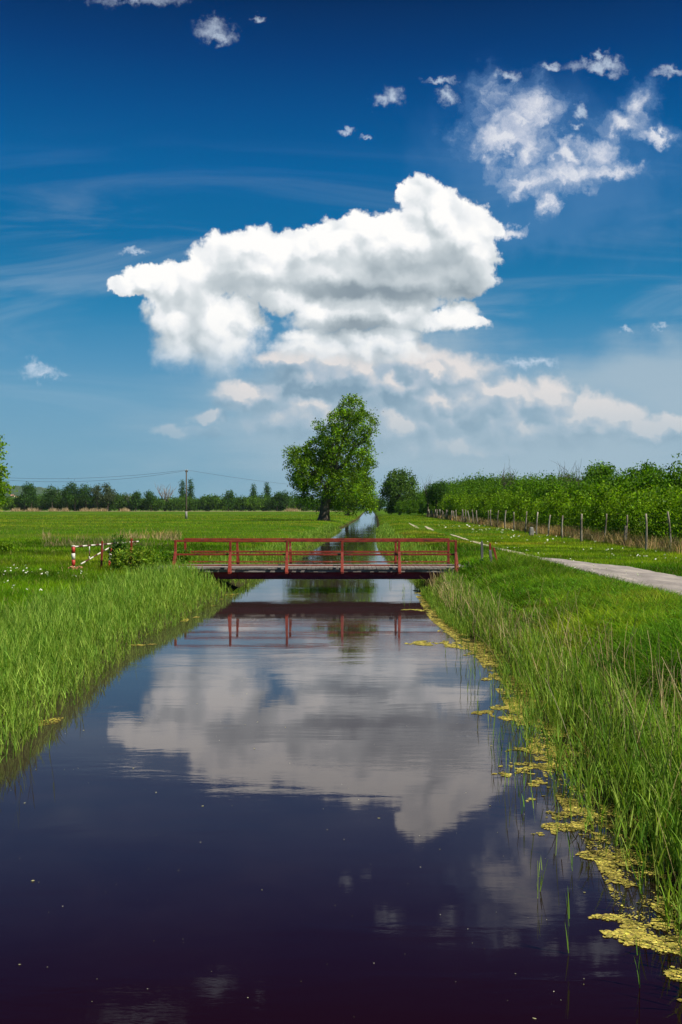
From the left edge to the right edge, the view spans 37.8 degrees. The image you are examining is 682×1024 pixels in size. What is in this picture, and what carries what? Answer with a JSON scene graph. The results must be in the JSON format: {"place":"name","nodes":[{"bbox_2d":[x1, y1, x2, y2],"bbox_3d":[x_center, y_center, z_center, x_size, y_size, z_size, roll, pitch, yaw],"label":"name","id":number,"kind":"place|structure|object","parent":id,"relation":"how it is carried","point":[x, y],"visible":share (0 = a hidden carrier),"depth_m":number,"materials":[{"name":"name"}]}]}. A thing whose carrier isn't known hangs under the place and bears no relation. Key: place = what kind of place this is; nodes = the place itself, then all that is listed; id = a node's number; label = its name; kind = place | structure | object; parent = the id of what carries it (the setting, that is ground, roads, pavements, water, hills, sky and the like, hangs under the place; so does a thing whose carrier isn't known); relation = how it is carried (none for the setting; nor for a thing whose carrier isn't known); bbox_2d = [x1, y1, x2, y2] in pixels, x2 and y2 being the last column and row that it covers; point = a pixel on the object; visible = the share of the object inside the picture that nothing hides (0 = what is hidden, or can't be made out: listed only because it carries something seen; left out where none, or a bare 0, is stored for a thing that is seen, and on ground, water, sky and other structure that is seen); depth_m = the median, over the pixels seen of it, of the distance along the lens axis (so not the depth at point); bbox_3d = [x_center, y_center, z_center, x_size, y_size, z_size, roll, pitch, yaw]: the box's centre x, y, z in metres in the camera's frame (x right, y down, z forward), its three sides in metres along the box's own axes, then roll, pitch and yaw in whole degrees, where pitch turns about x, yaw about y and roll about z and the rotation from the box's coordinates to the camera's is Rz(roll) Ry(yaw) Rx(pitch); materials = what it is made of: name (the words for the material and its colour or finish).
{"place":"outdoors","nodes":[
{"label":"outdoors","id":0,"kind":"place"},
{"bbox_2d":[0,481,95,508],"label":"hill","id":1,"kind":"structure","parent":0,"point":[38,490],"depth_m":2591.31,"materials":[{"name":"plant"}]},
{"bbox_2d":[0,514,357,665],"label":"meadow grass","id":2,"kind":"structure","parent":0,"point":[28,545],"depth_m":54.58,"materials":[{"name":"plant"}]},
{"bbox_2d":[0,511,681,1023],"bbox_3d":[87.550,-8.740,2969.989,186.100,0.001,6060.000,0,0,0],"label":"water","id":3,"kind":"structure","parent":0,"point":[194,829],"depth_m":9.29,"materials":[{"name":"liquid"}]},
{"bbox_2d":[12,579,681,987],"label":"sparse reeds","id":4,"kind":"object","parent":3,"relation":"in","point":[498,749],"visible":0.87,"depth_m":12.18,"materials":[{"name":"green plant"}]},
{"bbox_2d":[38,587,681,1001],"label":"floating algae","id":5,"kind":"object","parent":3,"relation":"on","point":[632,929],"visible":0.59,"depth_m":9.68,"materials":[{"name":"plant"}]},
{"bbox_2d":[376,522,681,958],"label":"reeds","id":6,"kind":"object","parent":3,"relation":"in","point":[383,530],"visible":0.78,"depth_m":11.82,"materials":[{"name":"green plant"}]},
{"bbox_2d":[0,508,681,850],"bbox_3d":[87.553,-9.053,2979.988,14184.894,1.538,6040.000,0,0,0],"label":"ground","id":7,"kind":"structure","parent":0,"point":[359,514],"depth_m":99.06,"materials":[{"name":"plant"}]},
{"bbox_2d":[0,435,17,514],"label":"young tree","id":8,"kind":"object","parent":7,"relation":"on","point":[3,487],"visible":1,"depth_m":51.94,"materials":[{"name":"green plant"}]},
{"bbox_2d":[0,539,18,552],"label":"shrub","id":9,"kind":"object","parent":7,"relation":"on","point":[4,546],"visible":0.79,"depth_m":49.29,"materials":[{"name":"green plant"}]},
{"bbox_2d":[75,541,138,563],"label":"barrier gate","id":10,"kind":"structure","parent":7,"relation":"on","point":[97,545],"depth_m":37.57,"materials":[{"name":"metal"}]},
{"bbox_2d":[41,528,181,547],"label":"dry grass","id":11,"kind":"structure","parent":7,"relation":"on","point":[173,537],"depth_m":67.02,"materials":[{"name":"plant"}]},
{"bbox_2d":[104,534,129,568],"bbox_3d":[-8.098,1.544,36.199,0.967,1.525,0.846,0,0,0],"label":"shrub","id":12,"kind":"object","parent":7,"relation":"on","point":[119,545],"visible":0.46,"depth_m":36.13,"materials":[{"name":"green plant"}]},
{"bbox_2d":[104,545,165,573],"bbox_3d":[-7.321,1.759,35.403,2.214,1.181,1.395,0,0,0],"label":"shrub","id":13,"kind":"object","parent":7,"relation":"on","point":[137,556],"visible":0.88,"depth_m":35.29,"materials":[{"name":"green plant"}]},
{"bbox_2d":[0,523,341,762],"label":"reeds","id":14,"kind":"object","parent":7,"relation":"on","point":[33,625],"visible":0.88,"depth_m":20.70,"materials":[{"name":"green plant"}]},
{"bbox_2d":[148,546,197,564],"bbox_3d":[-6.541,1.795,38.153,2.109,0.997,1.221,0,0,0],"label":"shrub","id":15,"kind":"object","parent":7,"relation":"on","point":[169,555],"visible":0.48,"depth_m":38.00,"materials":[{"name":"green plant"}]},
{"bbox_2d":[172,538,458,578],"bbox_3d":[-0.920,2.096,37.729,11.000,2.146,3.244,0,0,0],"label":"footbridge","id":16,"kind":"object","parent":7,"relation":"on","point":[290,570],"visible":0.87,"depth_m":36.80,"materials":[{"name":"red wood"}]},
{"bbox_2d":[282,393,382,520],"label":"tree","id":17,"kind":"object","parent":7,"relation":"on","point":[325,464],"visible":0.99,"depth_m":176.27,"materials":[{"name":"green plant"}]},
{"bbox_2d":[3,524,676,589],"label":"daisies","id":18,"kind":"object","parent":7,"relation":"on","point":[445,527],"visible":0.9,"depth_m":44.86,"materials":[{"name":"plant"}]},
{"bbox_2d":[335,469,380,515],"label":"bankside tree","id":19,"kind":"object","parent":7,"relation":"on","point":[372,487],"visible":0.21,"depth_m":298.94,"materials":[{"name":"green plant"}]},
{"bbox_2d":[376,497,387,510],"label":"distant tree","id":20,"kind":"object","parent":7,"relation":"on","point":[381,506],"visible":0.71,"depth_m":696.82,"materials":[{"name":"green plant"}]},
{"bbox_2d":[377,466,422,514],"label":"round tree","id":21,"kind":"object","parent":7,"relation":"on","point":[401,487],"visible":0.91,"depth_m":328.76,"materials":[{"name":"green plant"}]},
{"bbox_2d":[394,499,406,513],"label":"bush","id":22,"kind":"object","parent":7,"relation":"on","point":[400,509],"visible":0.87,"depth_m":321.38,"materials":[{"name":"green plant"}]},
{"bbox_2d":[403,498,419,513],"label":"bush","id":23,"kind":"object","parent":7,"relation":"on","point":[410,506],"visible":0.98,"depth_m":315.25,"materials":[{"name":"green plant"}]},
{"bbox_2d":[419,497,426,513],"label":"bush","id":24,"kind":"object","parent":7,"relation":"on","point":[422,507],"visible":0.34,"depth_m":299.52,"materials":[{"name":"green plant"}]},
{"bbox_2d":[424,479,449,511],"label":"tree","id":25,"kind":"object","parent":7,"relation":"on","point":[436,492],"visible":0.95,"depth_m":233.30,"materials":[{"name":"green plant"}]},
{"bbox_2d":[442,494,457,515],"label":"bushy tree","id":26,"kind":"object","parent":7,"relation":"on","point":[451,500],"visible":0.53,"depth_m":203.65,"materials":[{"name":"green plant"}]},
{"bbox_2d":[450,491,471,516],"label":"bushy tree","id":27,"kind":"object","parent":7,"relation":"on","point":[460,498],"visible":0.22,"depth_m":188.07,"materials":[{"name":"green plant"}]},
{"bbox_2d":[455,498,470,516],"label":"bushy tree","id":28,"kind":"object","parent":7,"relation":"on","point":[463,503],"visible":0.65,"depth_m":179.53,"materials":[{"name":"green plant"}]},
{"bbox_2d":[458,557,490,573],"bbox_3d":[4.811,2.119,36.040,1.498,1.044,1.079,0,0,-22],"label":"shrub","id":29,"kind":"object","parent":7,"relation":"on","point":[465,564],"visible":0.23,"depth_m":35.97,"materials":[{"name":"green plant"}]},
{"bbox_2d":[468,491,486,517],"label":"bushy tree","id":30,"kind":"object","parent":7,"relation":"on","point":[474,511],"visible":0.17,"depth_m":162.01,"materials":[{"name":"green plant"}]},
{"bbox_2d":[477,487,497,518],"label":"bushy tree","id":31,"kind":"object","parent":7,"relation":"on","point":[483,505],"visible":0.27,"depth_m":151.47,"materials":[{"name":"green plant"}]},
{"bbox_2d":[482,488,504,520],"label":"bushy tree","id":32,"kind":"object","parent":7,"relation":"on","point":[491,500],"visible":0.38,"depth_m":132.21,"materials":[{"name":"green plant"}]},
{"bbox_2d":[482,479,510,506],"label":"bushy tree","id":33,"kind":"object","parent":7,"relation":"on","point":[496,489],"visible":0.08,"depth_m":152.38,"materials":[{"name":"green plant"}]},
{"bbox_2d":[488,487,515,521],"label":"bushy tree","id":34,"kind":"object","parent":7,"relation":"on","point":[501,501],"visible":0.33,"depth_m":127.46,"materials":[{"name":"green plant"}]},
{"bbox_2d":[496,479,520,498],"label":"bushy tree","id":35,"kind":"object","parent":7,"relation":"on","point":[512,487],"visible":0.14,"depth_m":139.71,"materials":[{"name":"green plant"}]},
{"bbox_2d":[500,499,523,522],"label":"bushy tree","id":36,"kind":"object","parent":7,"relation":"on","point":[503,513],"visible":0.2,"depth_m":118.50,"materials":[{"name":"green plant"}]},
{"bbox_2d":[503,484,533,523],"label":"bushy tree","id":37,"kind":"object","parent":7,"relation":"on","point":[517,505],"visible":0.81,"depth_m":114.04,"materials":[{"name":"green plant"}]},
{"bbox_2d":[379,515,681,595],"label":"verge grass","id":38,"kind":"structure","parent":7,"relation":"on","point":[569,545],"depth_m":55.66,"materials":[{"name":"plant"}]},
{"bbox_2d":[524,498,537,524],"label":"bushy tree","id":39,"kind":"object","parent":7,"relation":"on","point":[528,512],"visible":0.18,"depth_m":108.52,"materials":[{"name":"green plant"}]},
{"bbox_2d":[518,475,544,493],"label":"bushy tree","id":40,"kind":"object","parent":7,"relation":"on","point":[525,482],"visible":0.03,"depth_m":126.52,"materials":[{"name":"green plant"}]},
{"bbox_2d":[519,473,546,521],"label":"bushy tree","id":41,"kind":"object","parent":7,"relation":"on","point":[531,487],"visible":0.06,"depth_m":121.75,"materials":[{"name":"green plant"}]},
{"bbox_2d":[527,498,549,524],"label":"bushy tree","id":42,"kind":"object","parent":7,"relation":"on","point":[534,515],"visible":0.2,"depth_m":98.05,"materials":[{"name":"green plant"}]},
{"bbox_2d":[529,481,552,525],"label":"bushy tree","id":43,"kind":"object","parent":7,"relation":"on","point":[539,489],"visible":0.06,"depth_m":109.56,"materials":[{"name":"green plant"}]},
{"bbox_2d":[420,559,681,886],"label":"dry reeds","id":44,"kind":"object","parent":7,"relation":"on","point":[592,662],"visible":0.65,"depth_m":14.14,"materials":[{"name":"plant"}]},
{"bbox_2d":[535,486,567,528],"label":"bushy tree","id":45,"kind":"object","parent":7,"relation":"on","point":[546,519],"visible":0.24,"depth_m":92.48,"materials":[{"name":"green plant"}]},
{"bbox_2d":[535,473,570,510],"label":"bushy tree","id":46,"kind":"object","parent":7,"relation":"on","point":[555,486],"visible":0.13,"depth_m":104.39,"materials":[{"name":"green plant"}]},
{"bbox_2d":[428,509,680,551],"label":"post fence","id":47,"kind":"object","parent":7,"relation":"on","point":[549,523],"visible":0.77,"depth_m":79.97,"materials":[{"name":"grey wood"}]},
{"bbox_2d":[538,484,576,528],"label":"bushy tree","id":48,"kind":"object","parent":7,"relation":"on","point":[559,501],"visible":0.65,"depth_m":88.87,"materials":[{"name":"green plant"}]},
{"bbox_2d":[559,500,581,530],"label":"bushy tree","id":49,"kind":"object","parent":7,"relation":"on","point":[565,520],"visible":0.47,"depth_m":83.57,"materials":[{"name":"green plant"}]},
{"bbox_2d":[558,479,591,516],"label":"bushy tree","id":50,"kind":"object","parent":7,"relation":"on","point":[573,490],"visible":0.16,"depth_m":93.56,"materials":[{"name":"green plant"}]},
{"bbox_2d":[562,491,599,530],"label":"bushy tree","id":51,"kind":"object","parent":7,"relation":"on","point":[581,502],"visible":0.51,"depth_m":78.73,"materials":[{"name":"green plant"}]},
{"bbox_2d":[578,465,614,530],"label":"bushy tree","id":52,"kind":"object","parent":7,"relation":"on","point":[595,485],"visible":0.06,"depth_m":96.86,"materials":[{"name":"green plant"}]},
{"bbox_2d":[576,475,625,532],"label":"bushy tree","id":53,"kind":"object","parent":7,"relation":"on","point":[595,511],"visible":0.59,"depth_m":75.17,"materials":[{"name":"green plant"}]},
{"bbox_2d":[581,459,621,481],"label":"tree","id":54,"kind":"object","parent":7,"relation":"on","point":[602,469],"visible":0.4,"depth_m":148.96,"materials":[{"name":"green plant"}]},
{"bbox_2d":[600,492,630,535],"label":"bushy tree","id":55,"kind":"object","parent":7,"relation":"on","point":[612,521],"visible":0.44,"depth_m":67.93,"materials":[{"name":"green plant"}]},
{"bbox_2d":[598,483,637,534],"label":"bushy tree","id":56,"kind":"object","parent":7,"relation":"on","point":[611,496],"visible":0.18,"depth_m":71.13,"materials":[{"name":"green plant"}]},
{"bbox_2d":[604,469,634,495],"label":"bushy tree","id":57,"kind":"object","parent":7,"relation":"on","point":[619,481],"visible":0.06,"depth_m":87.39,"materials":[{"name":"green plant"}]},
{"bbox_2d":[607,473,641,501],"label":"bushy tree","id":58,"kind":"object","parent":7,"relation":"on","point":[622,483],"visible":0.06,"depth_m":81.11,"materials":[{"name":"green plant"}]},
{"bbox_2d":[612,485,654,537],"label":"bushy tree","id":59,"kind":"object","parent":7,"relation":"on","point":[622,507],"visible":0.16,"depth_m":65.92,"materials":[{"name":"green plant"}]},
{"bbox_2d":[618,499,654,540],"bbox_3d":[18.273,0.585,60.978,2.431,3.246,2.502,0,0,41],"label":"bushy tree","id":60,"kind":"object","parent":7,"relation":"on","point":[632,522],"visible":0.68,"depth_m":60.79,"materials":[{"name":"green plant"}]},
{"bbox_2d":[628,481,660,541],"bbox_3d":[19.089,0.114,62.058,2.904,4.173,2.452,0,0,0],"label":"bushy tree","id":61,"kind":"object","parent":7,"relation":"on","point":[644,495],"visible":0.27,"depth_m":61.97,"materials":[{"name":"green plant"}]},
{"bbox_2d":[622,460,667,483],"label":"tree","id":62,"kind":"object","parent":7,"relation":"on","point":[633,471],"visible":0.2,"depth_m":139.39,"materials":[{"name":"green plant"}]},
{"bbox_2d":[625,459,667,530],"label":"bushy tree","id":63,"kind":"object","parent":7,"relation":"on","point":[653,479],"visible":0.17,"depth_m":78.69,"materials":[{"name":"green plant"}]},
{"bbox_2d":[637,486,679,543],"bbox_3d":[18.471,0.394,57.042,3.096,3.706,2.614,0,0,20],"label":"bushy tree","id":64,"kind":"object","parent":7,"relation":"on","point":[657,511],"visible":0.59,"depth_m":56.86,"materials":[{"name":"green plant"}]},
{"bbox_2d":[645,479,681,539],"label":"bushy tree","id":65,"kind":"object","parent":7,"relation":"on","point":[665,493],"visible":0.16,"depth_m":57.74,"materials":[{"name":"green plant"}]},
{"bbox_2d":[652,453,681,499],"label":"bushy tree","id":66,"kind":"object","parent":7,"relation":"on","point":[677,478],"visible":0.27,"depth_m":69.87,"materials":[{"name":"green plant"}]},
{"bbox_2d":[662,480,681,543],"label":"bushy tree","id":67,"kind":"object","parent":7,"relation":"on","point":[673,512],"visible":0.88,"depth_m":53.97,"materials":[{"name":"green plant"}]},
{"bbox_2d":[0,0,681,507],"label":"sky","id":68,"kind":"structure","parent":0,"point":[223,223],"materials":[{"name":"blue"}]},
{"bbox_2d":[384,528,681,840],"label":"bank grass","id":69,"kind":"structure","parent":0,"point":[508,559],"depth_m":20.78,"materials":[{"name":"plant"}]},
{"bbox_2d":[426,513,681,553],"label":"dry grass","id":70,"kind":"structure","parent":0,"point":[591,535],"depth_m":71.27,"materials":[{"name":"plant"}]},
{"bbox_2d":[538,558,681,595],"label":"path","id":71,"kind":"structure","parent":0,"point":[663,580],"depth_m":33.24,"materials":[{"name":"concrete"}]},
{"label":"field margin","id":72,"kind":"structure","parent":0,"visible":0},
{"bbox_2d":[0,494,21,509],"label":"hedge bush","id":73,"kind":"object","parent":72,"relation":"on","point":[13,502],"visible":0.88,"depth_m":691.45,"materials":[{"name":"green plant"}]},
{"bbox_2d":[16,481,35,510],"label":"tree","id":74,"kind":"object","parent":72,"relation":"on","point":[25,498],"visible":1,"depth_m":686.05,"materials":[{"name":"green plant"}]},
{"bbox_2d":[25,486,39,508],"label":"tree","id":75,"kind":"object","parent":72,"relation":"on","point":[34,496],"visible":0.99,"depth_m":686.65,"materials":[{"name":"green plant"}]},
{"bbox_2d":[26,495,48,510],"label":"hedge bush","id":76,"kind":"object","parent":72,"relation":"on","point":[36,504],"visible":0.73,"depth_m":696.40,"materials":[{"name":"green plant"}]},
{"bbox_2d":[41,484,62,507],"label":"tree","id":77,"kind":"object","parent":72,"relation":"on","point":[49,497],"visible":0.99,"depth_m":687.58,"materials":[{"name":"green plant"}]},
{"bbox_2d":[60,485,75,507],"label":"tree","id":78,"kind":"object","parent":72,"relation":"on","point":[63,499],"visible":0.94,"depth_m":686.55,"materials":[{"name":"green plant"}]},
{"bbox_2d":[65,481,80,510],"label":"tree","id":79,"kind":"object","parent":72,"relation":"on","point":[72,496],"visible":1,"depth_m":686.44,"materials":[{"name":"green plant"}]},
{"bbox_2d":[76,482,93,507],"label":"tree","id":80,"kind":"object","parent":72,"relation":"on","point":[83,492],"visible":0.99,"depth_m":686.37,"materials":[{"name":"green plant"}]},
{"bbox_2d":[88,483,103,508],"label":"tree","id":81,"kind":"object","parent":72,"relation":"on","point":[96,492],"visible":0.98,"depth_m":686.60,"materials":[{"name":"green plant"}]},
{"bbox_2d":[93,493,116,510],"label":"hedge bush","id":82,"kind":"object","parent":72,"relation":"on","point":[103,505],"visible":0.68,"depth_m":689.58,"materials":[{"name":"green plant"}]},
{"bbox_2d":[100,482,118,508],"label":"tree","id":83,"kind":"object","parent":72,"relation":"on","point":[109,496],"visible":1,"depth_m":686.59,"materials":[{"name":"green plant"}]},
{"bbox_2d":[108,493,129,510],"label":"hedge bush","id":84,"kind":"object","parent":72,"relation":"on","point":[120,504],"visible":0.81,"depth_m":693.75,"materials":[{"name":"green plant"}]},
{"bbox_2d":[117,492,133,510],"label":"hedge bush","id":85,"kind":"object","parent":72,"relation":"on","point":[126,497],"visible":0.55,"depth_m":696.46,"materials":[{"name":"green plant"}]},
{"bbox_2d":[129,490,142,510],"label":"tree","id":86,"kind":"object","parent":72,"relation":"on","point":[136,497],"visible":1,"depth_m":686.31,"materials":[{"name":"green plant"}]},
{"bbox_2d":[0,507,300,510],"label":"dry tussocks","id":87,"kind":"object","parent":72,"relation":"on","point":[102,509],"visible":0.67,"depth_m":648.23,"materials":[{"name":"plant"}]},
{"bbox_2d":[142,491,158,510],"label":"tree","id":88,"kind":"object","parent":72,"relation":"on","point":[151,499],"visible":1,"depth_m":686.67,"materials":[{"name":"green plant"}]},
{"bbox_2d":[152,496,169,510],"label":"hedge bush","id":89,"kind":"object","parent":72,"relation":"on","point":[161,501],"visible":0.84,"depth_m":693.69,"materials":[{"name":"green plant"}]},
{"bbox_2d":[155,485,175,510],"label":"bare tree","id":90,"kind":"object","parent":72,"relation":"on","point":[164,495],"visible":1,"depth_m":697.60,"materials":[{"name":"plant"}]},
{"bbox_2d":[164,495,180,510],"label":"hedge bush","id":91,"kind":"object","parent":72,"relation":"on","point":[169,500],"visible":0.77,"depth_m":694.76,"materials":[{"name":"green plant"}]},
{"bbox_2d":[169,497,184,510],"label":"hedge bush","id":92,"kind":"object","parent":72,"relation":"on","point":[177,505],"visible":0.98,"depth_m":691.05,"materials":[{"name":"green plant"}]},
{"bbox_2d":[178,479,185,498],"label":"poplar","id":93,"kind":"object","parent":72,"relation":"on","point":[182,492],"visible":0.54,"depth_m":721.28,"materials":[{"name":"green plant"}]},
{"bbox_2d":[187,478,195,510],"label":"poplar","id":94,"kind":"object","parent":72,"relation":"on","point":[192,488],"visible":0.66,"depth_m":721.10,"materials":[{"name":"green plant"}]},
{"bbox_2d":[188,499,203,510],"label":"hedge bush","id":95,"kind":"object","parent":72,"relation":"on","point":[196,506],"visible":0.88,"depth_m":697.52,"materials":[{"name":"green plant"}]},
{"bbox_2d":[199,493,225,510],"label":"hedge bush","id":96,"kind":"object","parent":72,"relation":"on","point":[213,499],"visible":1,"depth_m":692.66,"materials":[{"name":"green plant"}]},
{"bbox_2d":[222,489,238,510],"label":"tree","id":97,"kind":"object","parent":72,"relation":"on","point":[230,501],"visible":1,"depth_m":686.78,"materials":[{"name":"green plant"}]},
{"bbox_2d":[234,495,253,510],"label":"hedge bush","id":98,"kind":"object","parent":72,"relation":"on","point":[240,500],"visible":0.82,"depth_m":701.75,"materials":[{"name":"green plant"}]},
{"bbox_2d":[242,495,264,510],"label":"hedge bush","id":99,"kind":"object","parent":72,"relation":"on","point":[250,502],"visible":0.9,"depth_m":697.58,"materials":[{"name":"green plant"}]},
{"bbox_2d":[251,497,269,510],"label":"hedge bush","id":100,"kind":"object","parent":72,"relation":"on","point":[262,502],"visible":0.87,"depth_m":695.71,"materials":[{"name":"green plant"}]},
{"bbox_2d":[270,491,283,510],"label":"tree","id":101,"kind":"object","parent":72,"relation":"on","point":[276,497],"visible":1,"depth_m":686.15,"materials":[{"name":"green plant"}]},
{"bbox_2d":[265,495,289,510],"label":"hedge bush","id":102,"kind":"object","parent":72,"relation":"on","point":[268,505],"visible":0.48,"depth_m":690.96,"materials":[{"name":"green plant"}]},
{"bbox_2d":[278,489,291,510],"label":"tree","id":103,"kind":"object","parent":72,"relation":"on","point":[284,502],"visible":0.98,"depth_m":686.69,"materials":[{"name":"green plant"}]},
{"bbox_2d":[292,498,314,510],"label":"hedge bush","id":104,"kind":"object","parent":72,"relation":"on","point":[299,505],"visible":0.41,"depth_m":693.32,"materials":[{"name":"green plant"}]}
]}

